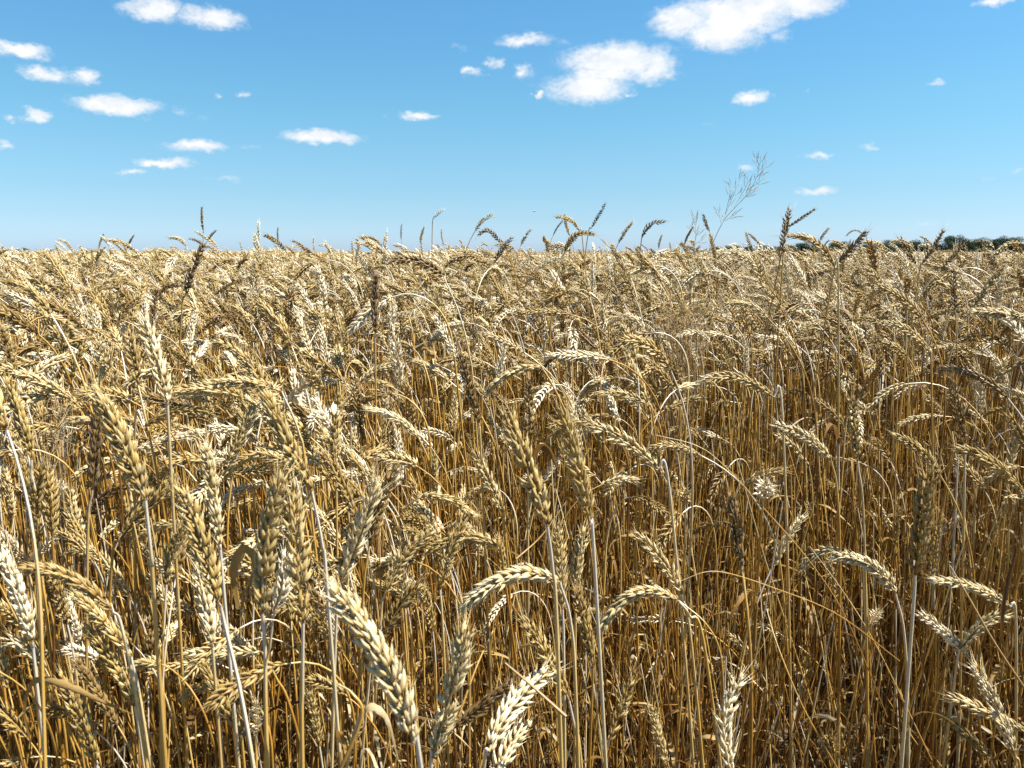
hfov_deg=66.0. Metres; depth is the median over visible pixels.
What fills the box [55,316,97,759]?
wheat stalk
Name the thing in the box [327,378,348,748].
wheat stalk
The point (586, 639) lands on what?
wheat stalk
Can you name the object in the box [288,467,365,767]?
wheat stalk
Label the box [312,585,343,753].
wheat stalk
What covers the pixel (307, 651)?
wheat stalk
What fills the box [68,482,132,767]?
wheat stalk
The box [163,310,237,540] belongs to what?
wheat stalk
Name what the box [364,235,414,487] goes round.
wheat stalk
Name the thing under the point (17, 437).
wheat stalk
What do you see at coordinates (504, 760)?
wheat stalk
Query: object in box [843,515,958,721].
wheat stalk
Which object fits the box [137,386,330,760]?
wheat stalk
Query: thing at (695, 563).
wheat stalk
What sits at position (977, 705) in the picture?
wheat stalk
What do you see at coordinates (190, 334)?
wheat stalk
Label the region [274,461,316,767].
wheat stalk
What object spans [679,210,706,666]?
dried weed
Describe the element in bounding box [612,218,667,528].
wheat stalk
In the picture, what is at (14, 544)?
wheat stalk
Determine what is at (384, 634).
wheat stalk
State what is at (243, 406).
wheat stalk
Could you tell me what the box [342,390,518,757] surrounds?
wheat stalk
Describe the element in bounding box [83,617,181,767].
wheat stalk
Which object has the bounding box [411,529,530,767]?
wheat stalk
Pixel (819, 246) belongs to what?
wheat stalk
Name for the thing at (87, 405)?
wheat stalk
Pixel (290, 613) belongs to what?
wheat stalk
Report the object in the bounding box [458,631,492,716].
loose straw
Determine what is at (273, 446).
wheat stalk
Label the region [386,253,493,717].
wheat stalk
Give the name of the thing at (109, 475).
wheat stalk
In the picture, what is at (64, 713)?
wheat stalk
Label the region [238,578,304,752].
wheat stalk
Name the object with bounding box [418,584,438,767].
wheat stalk
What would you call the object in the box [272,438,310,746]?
wheat stalk
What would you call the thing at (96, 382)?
wheat stalk
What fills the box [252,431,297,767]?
wheat stalk
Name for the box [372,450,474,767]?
wheat stalk
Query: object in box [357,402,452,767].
wheat stalk
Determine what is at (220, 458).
wheat stalk
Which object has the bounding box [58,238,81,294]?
wheat stalk
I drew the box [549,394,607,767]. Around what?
wheat stalk
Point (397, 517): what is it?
wheat stalk
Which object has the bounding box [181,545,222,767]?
wheat stalk
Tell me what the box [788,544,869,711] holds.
wheat stalk
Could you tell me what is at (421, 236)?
wheat stalk
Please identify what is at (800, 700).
loose straw
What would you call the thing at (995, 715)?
wheat stalk
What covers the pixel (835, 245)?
tree
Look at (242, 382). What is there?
wheat stalk
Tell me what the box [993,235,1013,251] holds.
tree
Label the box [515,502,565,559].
loose straw
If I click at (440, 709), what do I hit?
wheat stalk
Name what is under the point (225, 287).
wheat stalk
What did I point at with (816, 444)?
wheat stalk
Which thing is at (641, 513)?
wheat stalk
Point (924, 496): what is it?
wheat stalk
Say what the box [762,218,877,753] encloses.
wheat stalk
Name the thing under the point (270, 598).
wheat stalk
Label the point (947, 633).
wheat stalk
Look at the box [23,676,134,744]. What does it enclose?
withered leaf
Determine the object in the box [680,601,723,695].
loose straw
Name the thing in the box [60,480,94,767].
wheat stalk
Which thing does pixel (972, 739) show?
wheat stalk
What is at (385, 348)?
wheat stalk
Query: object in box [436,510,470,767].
wheat stalk
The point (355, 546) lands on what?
wheat stalk
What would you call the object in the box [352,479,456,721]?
wheat stalk
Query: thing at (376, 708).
withered leaf
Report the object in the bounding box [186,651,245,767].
wheat stalk
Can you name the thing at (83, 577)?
wheat stalk
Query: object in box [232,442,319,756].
wheat stalk
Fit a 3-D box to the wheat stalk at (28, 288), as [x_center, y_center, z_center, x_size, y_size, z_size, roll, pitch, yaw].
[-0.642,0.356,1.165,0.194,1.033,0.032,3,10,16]
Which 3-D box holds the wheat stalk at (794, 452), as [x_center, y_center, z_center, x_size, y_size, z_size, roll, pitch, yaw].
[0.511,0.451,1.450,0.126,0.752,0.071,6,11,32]
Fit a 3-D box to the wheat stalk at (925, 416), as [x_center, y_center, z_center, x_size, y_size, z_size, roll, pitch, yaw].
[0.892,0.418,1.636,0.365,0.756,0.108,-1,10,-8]
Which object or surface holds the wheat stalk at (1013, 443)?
on the ground
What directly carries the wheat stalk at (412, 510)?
on the ground
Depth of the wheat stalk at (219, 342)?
1.07 m
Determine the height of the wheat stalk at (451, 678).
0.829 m
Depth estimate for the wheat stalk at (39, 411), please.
1.13 m
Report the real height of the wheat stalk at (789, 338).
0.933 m
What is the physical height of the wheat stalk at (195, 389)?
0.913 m
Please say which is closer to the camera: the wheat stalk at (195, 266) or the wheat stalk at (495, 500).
the wheat stalk at (495, 500)
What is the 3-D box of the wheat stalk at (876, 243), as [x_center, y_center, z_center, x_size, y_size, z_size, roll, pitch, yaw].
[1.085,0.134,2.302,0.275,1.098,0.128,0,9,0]
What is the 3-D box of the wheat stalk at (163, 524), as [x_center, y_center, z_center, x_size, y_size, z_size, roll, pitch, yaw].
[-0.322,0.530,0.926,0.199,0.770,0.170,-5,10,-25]
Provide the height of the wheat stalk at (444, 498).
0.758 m
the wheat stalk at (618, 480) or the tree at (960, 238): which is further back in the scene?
the tree at (960, 238)
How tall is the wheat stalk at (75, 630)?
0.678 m
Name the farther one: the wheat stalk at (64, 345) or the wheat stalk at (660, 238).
the wheat stalk at (660, 238)
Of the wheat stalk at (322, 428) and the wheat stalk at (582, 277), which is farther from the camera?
the wheat stalk at (582, 277)
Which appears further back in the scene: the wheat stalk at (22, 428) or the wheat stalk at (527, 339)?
the wheat stalk at (527, 339)
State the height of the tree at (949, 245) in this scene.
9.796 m
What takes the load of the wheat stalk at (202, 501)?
on the ground
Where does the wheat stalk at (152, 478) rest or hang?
on the ground
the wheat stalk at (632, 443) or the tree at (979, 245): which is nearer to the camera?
the wheat stalk at (632, 443)
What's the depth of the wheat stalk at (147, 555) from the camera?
1.09 m
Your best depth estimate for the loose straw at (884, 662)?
0.89 m
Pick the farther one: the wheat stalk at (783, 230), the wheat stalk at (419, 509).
the wheat stalk at (783, 230)
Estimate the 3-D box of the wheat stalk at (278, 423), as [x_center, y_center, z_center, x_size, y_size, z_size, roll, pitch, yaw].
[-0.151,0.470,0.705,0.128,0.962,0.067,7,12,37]
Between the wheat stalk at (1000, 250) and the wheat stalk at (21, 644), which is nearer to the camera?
the wheat stalk at (21, 644)
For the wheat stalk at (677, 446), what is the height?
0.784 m
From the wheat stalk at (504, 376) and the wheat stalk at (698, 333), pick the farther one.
the wheat stalk at (698, 333)
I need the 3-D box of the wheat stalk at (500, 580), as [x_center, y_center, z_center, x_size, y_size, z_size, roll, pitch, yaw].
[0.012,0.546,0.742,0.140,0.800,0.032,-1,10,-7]
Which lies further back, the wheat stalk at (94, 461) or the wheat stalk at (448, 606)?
the wheat stalk at (448, 606)
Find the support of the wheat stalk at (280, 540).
on the ground
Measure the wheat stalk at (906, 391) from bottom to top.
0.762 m
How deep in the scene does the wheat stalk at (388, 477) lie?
0.82 m
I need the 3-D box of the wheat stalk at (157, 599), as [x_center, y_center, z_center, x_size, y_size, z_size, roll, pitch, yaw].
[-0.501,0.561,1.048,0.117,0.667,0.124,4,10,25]
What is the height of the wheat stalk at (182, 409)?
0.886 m
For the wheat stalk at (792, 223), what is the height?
1.167 m
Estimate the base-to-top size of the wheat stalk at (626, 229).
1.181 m
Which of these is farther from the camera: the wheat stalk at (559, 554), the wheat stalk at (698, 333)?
the wheat stalk at (698, 333)
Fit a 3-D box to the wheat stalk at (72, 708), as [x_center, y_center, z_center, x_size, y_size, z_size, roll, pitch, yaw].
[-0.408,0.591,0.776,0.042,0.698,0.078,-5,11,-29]
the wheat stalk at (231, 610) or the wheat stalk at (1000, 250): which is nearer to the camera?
the wheat stalk at (231, 610)
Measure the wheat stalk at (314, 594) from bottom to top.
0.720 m
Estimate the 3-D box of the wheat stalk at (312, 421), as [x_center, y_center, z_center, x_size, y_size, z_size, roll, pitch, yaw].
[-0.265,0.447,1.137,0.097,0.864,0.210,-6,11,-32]
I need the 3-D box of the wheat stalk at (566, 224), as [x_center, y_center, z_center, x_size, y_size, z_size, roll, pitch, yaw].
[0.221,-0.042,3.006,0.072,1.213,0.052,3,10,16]
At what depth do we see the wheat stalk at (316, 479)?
1.17 m
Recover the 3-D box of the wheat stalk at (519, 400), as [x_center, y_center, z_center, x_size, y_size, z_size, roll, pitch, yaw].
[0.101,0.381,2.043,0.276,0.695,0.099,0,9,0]
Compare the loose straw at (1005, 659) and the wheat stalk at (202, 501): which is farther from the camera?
the wheat stalk at (202, 501)
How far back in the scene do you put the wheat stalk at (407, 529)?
0.93 m
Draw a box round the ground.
[1,326,1023,767]
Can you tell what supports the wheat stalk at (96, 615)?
on the ground
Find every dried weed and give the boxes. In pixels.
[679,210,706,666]
[683,153,770,696]
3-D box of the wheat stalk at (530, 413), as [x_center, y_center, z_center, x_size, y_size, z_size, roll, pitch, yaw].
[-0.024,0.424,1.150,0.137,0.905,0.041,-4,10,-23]
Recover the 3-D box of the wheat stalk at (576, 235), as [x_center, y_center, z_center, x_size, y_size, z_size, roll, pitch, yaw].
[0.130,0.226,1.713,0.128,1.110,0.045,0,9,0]
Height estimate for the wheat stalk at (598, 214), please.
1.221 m
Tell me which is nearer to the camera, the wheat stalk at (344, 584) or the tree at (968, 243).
the wheat stalk at (344, 584)
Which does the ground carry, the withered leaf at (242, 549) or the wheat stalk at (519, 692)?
the wheat stalk at (519, 692)
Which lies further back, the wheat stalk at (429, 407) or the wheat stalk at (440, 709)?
the wheat stalk at (429, 407)
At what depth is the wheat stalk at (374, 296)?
1.15 m
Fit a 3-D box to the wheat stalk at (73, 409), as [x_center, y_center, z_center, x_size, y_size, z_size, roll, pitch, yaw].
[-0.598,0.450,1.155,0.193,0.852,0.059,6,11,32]
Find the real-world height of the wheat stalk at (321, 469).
0.863 m
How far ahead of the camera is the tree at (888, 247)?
556.58 m
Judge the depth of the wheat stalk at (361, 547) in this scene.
1.21 m
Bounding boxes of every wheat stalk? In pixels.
[0,276,129,711]
[0,318,97,763]
[0,365,49,767]
[0,526,61,767]
[0,531,47,766]
[0,557,148,767]
[0,625,26,767]
[0,625,69,767]
[1,459,37,761]
[2,391,135,740]
[4,376,59,749]
[6,435,33,619]
[8,396,63,745]
[12,433,75,753]
[24,446,65,767]
[30,698,126,767]
[41,560,87,767]
[45,650,99,767]
[46,360,146,767]
[48,470,132,742]
[53,415,131,745]
[54,480,123,764]
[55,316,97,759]
[56,403,133,767]
[57,640,156,767]
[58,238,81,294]
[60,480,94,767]
[62,586,150,767]
[62,651,138,767]
[65,427,199,767]
[65,593,84,715]
[66,384,213,767]
[66,456,202,749]
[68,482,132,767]
[69,604,144,767]
[77,363,167,767]
[77,514,143,767]
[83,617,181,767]
[84,400,147,767]
[85,385,108,757]
[93,295,148,589]
[101,474,197,766]
[103,478,169,767]
[104,403,232,744]
[108,400,200,766]
[109,563,183,767]
[111,473,136,735]
[114,409,250,750]
[116,462,213,766]
[117,655,218,767]
[123,234,135,397]
[123,300,189,767]
[125,539,194,767]
[126,465,210,767]
[128,519,329,767]
[133,283,183,485]
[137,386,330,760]
[138,616,184,767]
[142,447,285,760]
[142,596,157,746]
[143,469,259,754]
[149,283,182,736]
[151,528,256,764]
[152,463,283,762]
[154,235,208,722]
[157,451,337,765]
[157,455,214,764]
[159,506,188,767]
[161,471,255,767]
[161,515,188,761]
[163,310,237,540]
[164,343,258,737]
[164,367,230,766]
[165,309,206,645]
[166,339,212,480]
[166,641,307,767]
[168,236,210,370]
[170,378,413,767]
[171,473,280,767]
[171,679,273,767]
[175,393,307,767]
[176,278,245,626]
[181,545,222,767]
[184,540,250,767]
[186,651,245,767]
[189,238,230,342]
[194,427,240,767]
[198,372,337,761]
[199,200,205,328]
[199,230,217,265]
[203,400,259,767]
[204,338,362,767]
[205,450,305,763]
[214,535,317,767]
[216,616,274,767]
[220,374,352,730]
[221,444,365,767]
[222,497,330,701]
[228,561,321,767]
[230,523,298,765]
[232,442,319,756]
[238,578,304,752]
[239,391,441,767]
[243,380,348,767]
[247,440,432,766]
[249,532,374,767]
[249,550,257,767]
[251,295,352,748]
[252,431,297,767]
[254,589,358,767]
[255,222,263,272]
[261,449,387,703]
[263,529,296,767]
[265,334,298,681]
[265,563,287,767]
[271,598,382,764]
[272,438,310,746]
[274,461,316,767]
[274,570,368,767]
[277,225,282,273]
[278,623,331,766]
[280,297,345,684]
[280,409,335,720]
[282,399,346,767]
[283,475,383,762]
[286,568,298,729]
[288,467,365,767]
[292,412,434,765]
[297,672,393,767]
[298,554,423,767]
[302,404,425,749]
[303,311,423,547]
[303,556,408,767]
[303,601,375,759]
[304,680,323,767]
[309,460,405,767]
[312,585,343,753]
[313,432,415,767]
[320,437,420,727]
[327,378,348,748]
[330,468,392,767]
[339,469,463,767]
[340,478,367,723]
[341,581,397,767]
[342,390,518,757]
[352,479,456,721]
[355,452,402,767]
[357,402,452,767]
[359,491,488,765]
[360,573,433,767]
[363,574,457,767]
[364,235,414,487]
[366,489,423,766]
[367,555,477,767]
[369,264,381,744]
[370,519,452,767]
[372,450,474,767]
[377,330,425,637]
[378,476,435,767]
[385,544,419,740]
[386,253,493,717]
[389,513,529,767]
[396,501,468,712]
[398,639,449,767]
[401,523,470,767]
[404,352,521,760]
[408,494,463,767]
[409,481,454,766]
[410,501,533,767]
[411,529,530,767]
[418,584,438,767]
[419,226,424,283]
[422,401,484,687]
[427,598,477,767]
[430,210,442,381]
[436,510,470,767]
[440,229,452,440]
[440,669,521,767]
[448,384,475,744]
[450,339,521,767]
[450,559,579,767]
[454,376,537,767]
[458,213,494,336]
[462,436,540,767]
[474,227,526,527]
[474,428,503,658]
[475,237,517,453]
[476,328,602,767]
[479,364,629,767]
[479,475,640,764]
[482,649,573,767]
[490,713,536,767]
[491,392,563,767]
[498,448,566,721]
[507,397,598,599]
[508,328,585,549]
[509,229,531,400]
[509,599,582,767]
[533,348,689,743]
[541,219,562,354]
[541,229,599,707]
[548,510,603,767]
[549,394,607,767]
[555,214,600,470]
[555,253,652,767]
[559,202,606,496]
[564,214,578,327]
[567,568,594,767]
[569,519,595,767]
[571,416,694,767]
[584,582,721,767]
[587,388,684,765]
[602,220,633,339]
[603,647,641,767]
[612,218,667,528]
[614,532,731,653]
[617,526,704,767]
[621,614,779,756]
[635,471,679,617]
[641,440,793,767]
[646,698,669,767]
[657,234,662,263]
[669,425,739,649]
[673,329,734,680]
[677,485,690,715]
[678,227,692,268]
[685,506,806,767]
[693,369,848,767]
[699,451,725,490]
[702,214,710,356]
[706,400,791,631]
[710,663,754,767]
[711,206,820,679]
[716,299,817,767]
[720,625,787,767]
[721,464,778,767]
[721,486,752,767]
[741,280,805,747]
[745,232,753,252]
[752,203,794,758]
[754,418,841,767]
[757,620,853,767]
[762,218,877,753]
[764,431,817,760]
[770,322,835,753]
[776,388,825,624]
[784,231,839,727]
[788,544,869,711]
[796,227,828,394]
[796,336,881,720]
[814,545,957,767]
[818,726,838,767]
[822,544,858,767]
[824,465,892,723]
[843,383,870,767]
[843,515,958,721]
[846,229,869,351]
[857,239,925,445]
[858,410,919,652]
[861,382,1018,659]
[862,219,949,707]
[871,242,965,608]
[874,314,934,767]
[879,428,1011,767]
[889,237,933,446]
[893,413,1023,759]
[895,384,958,675]
[899,454,947,767]
[907,608,983,767]
[920,571,1017,767]
[928,687,1023,731]
[930,263,973,685]
[930,343,1002,598]
[933,703,994,767]
[941,437,1023,494]
[942,605,1012,767]
[944,369,988,767]
[952,646,1020,767]
[965,305,1023,322]
[977,421,1023,767]
[981,336,1009,759]
[988,240,1023,510]
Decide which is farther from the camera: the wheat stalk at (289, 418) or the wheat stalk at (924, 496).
the wheat stalk at (289, 418)
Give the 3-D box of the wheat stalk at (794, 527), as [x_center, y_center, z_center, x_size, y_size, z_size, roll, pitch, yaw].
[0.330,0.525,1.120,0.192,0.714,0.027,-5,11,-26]
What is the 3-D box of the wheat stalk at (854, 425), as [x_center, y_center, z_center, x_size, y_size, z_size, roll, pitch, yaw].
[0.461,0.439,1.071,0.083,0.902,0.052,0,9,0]
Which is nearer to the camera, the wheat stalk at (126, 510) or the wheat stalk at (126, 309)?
the wheat stalk at (126, 510)
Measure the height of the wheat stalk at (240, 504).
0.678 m
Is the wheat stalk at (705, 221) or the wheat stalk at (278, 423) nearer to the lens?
the wheat stalk at (278, 423)
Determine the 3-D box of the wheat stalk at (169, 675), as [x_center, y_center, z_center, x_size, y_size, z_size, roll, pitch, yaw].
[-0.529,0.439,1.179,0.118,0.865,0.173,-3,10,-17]
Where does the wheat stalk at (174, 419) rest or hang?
on the ground
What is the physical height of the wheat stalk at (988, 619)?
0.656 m
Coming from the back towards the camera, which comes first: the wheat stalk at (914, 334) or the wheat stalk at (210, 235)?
the wheat stalk at (210, 235)
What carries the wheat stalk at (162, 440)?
on the ground
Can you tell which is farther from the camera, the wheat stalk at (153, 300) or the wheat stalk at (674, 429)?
the wheat stalk at (674, 429)
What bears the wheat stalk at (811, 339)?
on the ground
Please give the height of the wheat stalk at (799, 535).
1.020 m
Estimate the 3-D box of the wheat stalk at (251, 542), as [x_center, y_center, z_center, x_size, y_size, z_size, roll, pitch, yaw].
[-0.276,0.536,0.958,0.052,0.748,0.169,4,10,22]
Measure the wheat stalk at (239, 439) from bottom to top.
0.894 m
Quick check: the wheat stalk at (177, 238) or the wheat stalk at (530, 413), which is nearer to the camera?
the wheat stalk at (530, 413)
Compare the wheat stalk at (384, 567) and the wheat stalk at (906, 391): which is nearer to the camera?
the wheat stalk at (384, 567)
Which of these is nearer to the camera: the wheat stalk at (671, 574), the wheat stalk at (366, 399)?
the wheat stalk at (671, 574)
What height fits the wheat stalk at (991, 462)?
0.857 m
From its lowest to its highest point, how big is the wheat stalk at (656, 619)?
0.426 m
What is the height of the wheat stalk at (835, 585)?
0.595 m
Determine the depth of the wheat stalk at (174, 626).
0.88 m
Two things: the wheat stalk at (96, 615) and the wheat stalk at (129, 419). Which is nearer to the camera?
the wheat stalk at (96, 615)
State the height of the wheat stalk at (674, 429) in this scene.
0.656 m
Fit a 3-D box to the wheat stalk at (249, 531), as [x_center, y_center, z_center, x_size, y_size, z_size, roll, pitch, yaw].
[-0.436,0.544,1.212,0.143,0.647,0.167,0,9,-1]
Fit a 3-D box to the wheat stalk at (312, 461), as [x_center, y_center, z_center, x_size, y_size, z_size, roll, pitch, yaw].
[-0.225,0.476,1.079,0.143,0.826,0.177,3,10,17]
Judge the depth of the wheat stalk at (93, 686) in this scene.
0.73 m
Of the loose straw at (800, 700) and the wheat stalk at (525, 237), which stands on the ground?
the wheat stalk at (525, 237)
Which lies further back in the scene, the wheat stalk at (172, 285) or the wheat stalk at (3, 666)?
the wheat stalk at (172, 285)
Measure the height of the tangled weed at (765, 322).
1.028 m
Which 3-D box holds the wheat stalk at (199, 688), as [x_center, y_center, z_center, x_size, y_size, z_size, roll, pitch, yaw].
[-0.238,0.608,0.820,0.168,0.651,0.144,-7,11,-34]
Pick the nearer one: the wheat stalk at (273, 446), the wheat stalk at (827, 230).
the wheat stalk at (273, 446)
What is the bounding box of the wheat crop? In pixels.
[0,230,1023,767]
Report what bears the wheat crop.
on the ground
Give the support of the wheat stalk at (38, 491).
on the ground
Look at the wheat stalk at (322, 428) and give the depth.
1.02 m
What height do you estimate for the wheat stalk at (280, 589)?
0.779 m
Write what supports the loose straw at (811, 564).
attached to the wheat stalk at (766, 489)
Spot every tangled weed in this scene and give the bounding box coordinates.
[0,372,107,764]
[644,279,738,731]
[743,268,801,557]
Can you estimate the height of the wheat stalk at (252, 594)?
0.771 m
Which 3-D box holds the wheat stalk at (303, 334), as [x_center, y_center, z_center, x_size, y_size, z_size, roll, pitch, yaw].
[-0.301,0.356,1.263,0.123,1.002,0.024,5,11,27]
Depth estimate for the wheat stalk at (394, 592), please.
0.94 m
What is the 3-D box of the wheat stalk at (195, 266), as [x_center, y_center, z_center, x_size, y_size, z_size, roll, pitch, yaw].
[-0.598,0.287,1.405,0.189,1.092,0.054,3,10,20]
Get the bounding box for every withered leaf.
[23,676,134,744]
[229,543,254,608]
[346,703,397,767]
[532,444,557,469]
[1000,534,1022,637]
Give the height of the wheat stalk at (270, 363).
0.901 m
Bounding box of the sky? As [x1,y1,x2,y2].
[0,0,1023,252]
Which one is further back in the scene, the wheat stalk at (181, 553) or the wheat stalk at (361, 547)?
the wheat stalk at (361, 547)
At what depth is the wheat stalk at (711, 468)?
2.12 m
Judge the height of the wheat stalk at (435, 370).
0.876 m
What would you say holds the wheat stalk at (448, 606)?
on the ground
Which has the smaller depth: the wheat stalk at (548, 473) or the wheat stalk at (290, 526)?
the wheat stalk at (290, 526)
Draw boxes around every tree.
[795,243,809,251]
[828,243,841,250]
[876,240,901,251]
[877,243,892,251]
[898,239,921,250]
[912,241,927,251]
[935,236,956,251]
[941,235,959,249]
[955,234,968,251]
[957,238,972,251]
[967,239,976,251]
[975,237,991,251]
[987,239,999,251]
[992,238,1000,249]
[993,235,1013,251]
[1011,236,1023,251]
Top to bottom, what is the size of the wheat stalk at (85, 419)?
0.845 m
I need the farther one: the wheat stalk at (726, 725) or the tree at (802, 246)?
the tree at (802, 246)
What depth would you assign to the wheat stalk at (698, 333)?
1.62 m
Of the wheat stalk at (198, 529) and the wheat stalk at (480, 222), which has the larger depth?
the wheat stalk at (480, 222)
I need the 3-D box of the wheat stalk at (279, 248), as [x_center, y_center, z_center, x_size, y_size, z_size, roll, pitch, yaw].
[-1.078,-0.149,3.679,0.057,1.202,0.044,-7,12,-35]
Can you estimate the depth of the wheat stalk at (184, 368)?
2.11 m
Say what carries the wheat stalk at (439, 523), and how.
on the ground
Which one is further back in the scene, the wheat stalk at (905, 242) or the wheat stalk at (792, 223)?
the wheat stalk at (905, 242)
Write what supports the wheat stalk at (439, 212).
on the ground
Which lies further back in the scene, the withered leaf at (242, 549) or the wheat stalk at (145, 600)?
the wheat stalk at (145, 600)
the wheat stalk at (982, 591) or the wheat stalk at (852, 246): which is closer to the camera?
the wheat stalk at (982, 591)
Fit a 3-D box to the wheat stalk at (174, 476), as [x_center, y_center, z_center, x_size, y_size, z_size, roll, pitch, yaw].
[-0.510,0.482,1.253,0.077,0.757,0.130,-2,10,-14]
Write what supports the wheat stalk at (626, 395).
on the ground
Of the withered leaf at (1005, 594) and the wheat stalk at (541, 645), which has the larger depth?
the wheat stalk at (541, 645)
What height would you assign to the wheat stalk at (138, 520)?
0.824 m
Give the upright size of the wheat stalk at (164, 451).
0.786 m
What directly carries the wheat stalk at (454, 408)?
on the ground
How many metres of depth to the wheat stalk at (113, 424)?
0.57 m
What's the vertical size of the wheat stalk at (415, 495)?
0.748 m
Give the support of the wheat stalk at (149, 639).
on the ground
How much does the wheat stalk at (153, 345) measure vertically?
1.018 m
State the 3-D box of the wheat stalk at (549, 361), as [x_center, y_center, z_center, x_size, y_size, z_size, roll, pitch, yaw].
[0.209,0.354,1.687,0.351,0.866,0.056,0,9,3]
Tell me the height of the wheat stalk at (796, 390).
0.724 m
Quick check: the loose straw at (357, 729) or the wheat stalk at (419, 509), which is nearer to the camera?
the loose straw at (357, 729)
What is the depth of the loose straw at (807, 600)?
0.83 m
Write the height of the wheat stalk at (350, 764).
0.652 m
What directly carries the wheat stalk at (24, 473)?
on the ground
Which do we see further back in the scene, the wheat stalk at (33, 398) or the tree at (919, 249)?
the tree at (919, 249)
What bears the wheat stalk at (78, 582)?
on the ground
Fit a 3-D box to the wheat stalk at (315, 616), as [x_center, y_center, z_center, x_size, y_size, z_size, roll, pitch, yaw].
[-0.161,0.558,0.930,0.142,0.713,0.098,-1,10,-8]
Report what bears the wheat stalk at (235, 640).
on the ground
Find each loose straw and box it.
[338,684,363,767]
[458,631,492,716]
[505,663,566,717]
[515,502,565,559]
[656,435,887,716]
[678,571,899,661]
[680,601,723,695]
[766,609,837,767]
[810,547,931,759]
[949,565,1023,688]
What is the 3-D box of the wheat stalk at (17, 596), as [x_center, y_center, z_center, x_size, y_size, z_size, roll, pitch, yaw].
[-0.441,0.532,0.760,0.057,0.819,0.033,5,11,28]
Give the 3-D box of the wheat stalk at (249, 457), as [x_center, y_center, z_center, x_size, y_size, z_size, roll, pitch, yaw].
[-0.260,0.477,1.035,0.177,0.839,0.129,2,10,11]
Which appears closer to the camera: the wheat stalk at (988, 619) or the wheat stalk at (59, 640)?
the wheat stalk at (988, 619)
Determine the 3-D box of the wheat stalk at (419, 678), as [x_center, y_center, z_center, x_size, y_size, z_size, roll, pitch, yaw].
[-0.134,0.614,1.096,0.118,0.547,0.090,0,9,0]
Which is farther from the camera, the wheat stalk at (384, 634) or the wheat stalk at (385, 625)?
the wheat stalk at (384, 634)
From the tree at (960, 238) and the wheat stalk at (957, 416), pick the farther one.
the tree at (960, 238)
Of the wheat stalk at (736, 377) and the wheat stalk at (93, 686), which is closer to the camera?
the wheat stalk at (93, 686)
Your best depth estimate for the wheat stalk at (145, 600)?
1.05 m
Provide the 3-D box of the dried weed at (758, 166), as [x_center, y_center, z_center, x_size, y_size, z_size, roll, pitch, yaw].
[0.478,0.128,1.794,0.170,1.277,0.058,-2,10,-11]
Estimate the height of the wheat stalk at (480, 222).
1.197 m
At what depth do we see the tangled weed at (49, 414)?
1.01 m
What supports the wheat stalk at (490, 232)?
on the ground
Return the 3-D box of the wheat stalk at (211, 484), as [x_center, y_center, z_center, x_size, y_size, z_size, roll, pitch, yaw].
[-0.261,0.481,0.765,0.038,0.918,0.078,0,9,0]
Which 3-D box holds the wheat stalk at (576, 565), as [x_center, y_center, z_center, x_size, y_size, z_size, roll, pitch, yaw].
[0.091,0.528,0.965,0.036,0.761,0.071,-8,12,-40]
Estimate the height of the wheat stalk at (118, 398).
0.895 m
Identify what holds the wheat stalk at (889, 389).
on the ground
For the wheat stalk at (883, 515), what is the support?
on the ground
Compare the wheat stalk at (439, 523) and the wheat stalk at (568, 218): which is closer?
the wheat stalk at (439, 523)
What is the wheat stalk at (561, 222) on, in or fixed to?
on the ground
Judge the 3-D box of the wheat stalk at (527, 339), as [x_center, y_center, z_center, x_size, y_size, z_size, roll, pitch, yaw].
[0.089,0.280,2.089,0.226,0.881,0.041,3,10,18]
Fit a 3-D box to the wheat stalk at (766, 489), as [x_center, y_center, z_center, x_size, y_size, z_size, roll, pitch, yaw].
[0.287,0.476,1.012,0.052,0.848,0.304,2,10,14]
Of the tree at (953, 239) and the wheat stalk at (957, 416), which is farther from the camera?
the tree at (953, 239)
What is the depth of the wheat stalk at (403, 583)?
0.89 m
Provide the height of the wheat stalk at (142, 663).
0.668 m
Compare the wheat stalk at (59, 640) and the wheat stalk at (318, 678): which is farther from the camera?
the wheat stalk at (59, 640)
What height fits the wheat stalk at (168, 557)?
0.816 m
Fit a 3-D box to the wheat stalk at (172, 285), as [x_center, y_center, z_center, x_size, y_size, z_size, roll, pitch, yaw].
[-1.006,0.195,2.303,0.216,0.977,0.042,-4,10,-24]
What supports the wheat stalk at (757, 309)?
on the ground
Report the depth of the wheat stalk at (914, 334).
1.17 m
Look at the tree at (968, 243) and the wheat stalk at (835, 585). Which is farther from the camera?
the tree at (968, 243)
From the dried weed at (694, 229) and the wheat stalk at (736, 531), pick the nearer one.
the wheat stalk at (736, 531)
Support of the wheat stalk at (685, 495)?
on the ground
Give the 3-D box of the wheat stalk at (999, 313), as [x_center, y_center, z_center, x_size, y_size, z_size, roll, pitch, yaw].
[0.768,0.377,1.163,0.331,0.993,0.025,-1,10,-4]
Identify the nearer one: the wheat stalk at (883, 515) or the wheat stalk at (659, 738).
the wheat stalk at (659, 738)
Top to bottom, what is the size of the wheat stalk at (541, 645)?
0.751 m
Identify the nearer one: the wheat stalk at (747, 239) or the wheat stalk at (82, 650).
the wheat stalk at (82, 650)
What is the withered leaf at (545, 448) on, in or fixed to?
attached to the wheat crop
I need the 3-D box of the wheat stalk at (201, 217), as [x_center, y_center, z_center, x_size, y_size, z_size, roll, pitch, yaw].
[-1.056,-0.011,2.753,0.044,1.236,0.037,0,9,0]
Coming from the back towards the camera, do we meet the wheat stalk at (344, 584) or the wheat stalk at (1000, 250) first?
the wheat stalk at (1000, 250)
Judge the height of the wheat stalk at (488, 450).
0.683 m
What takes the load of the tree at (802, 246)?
on the ground
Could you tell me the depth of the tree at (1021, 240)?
418.95 m

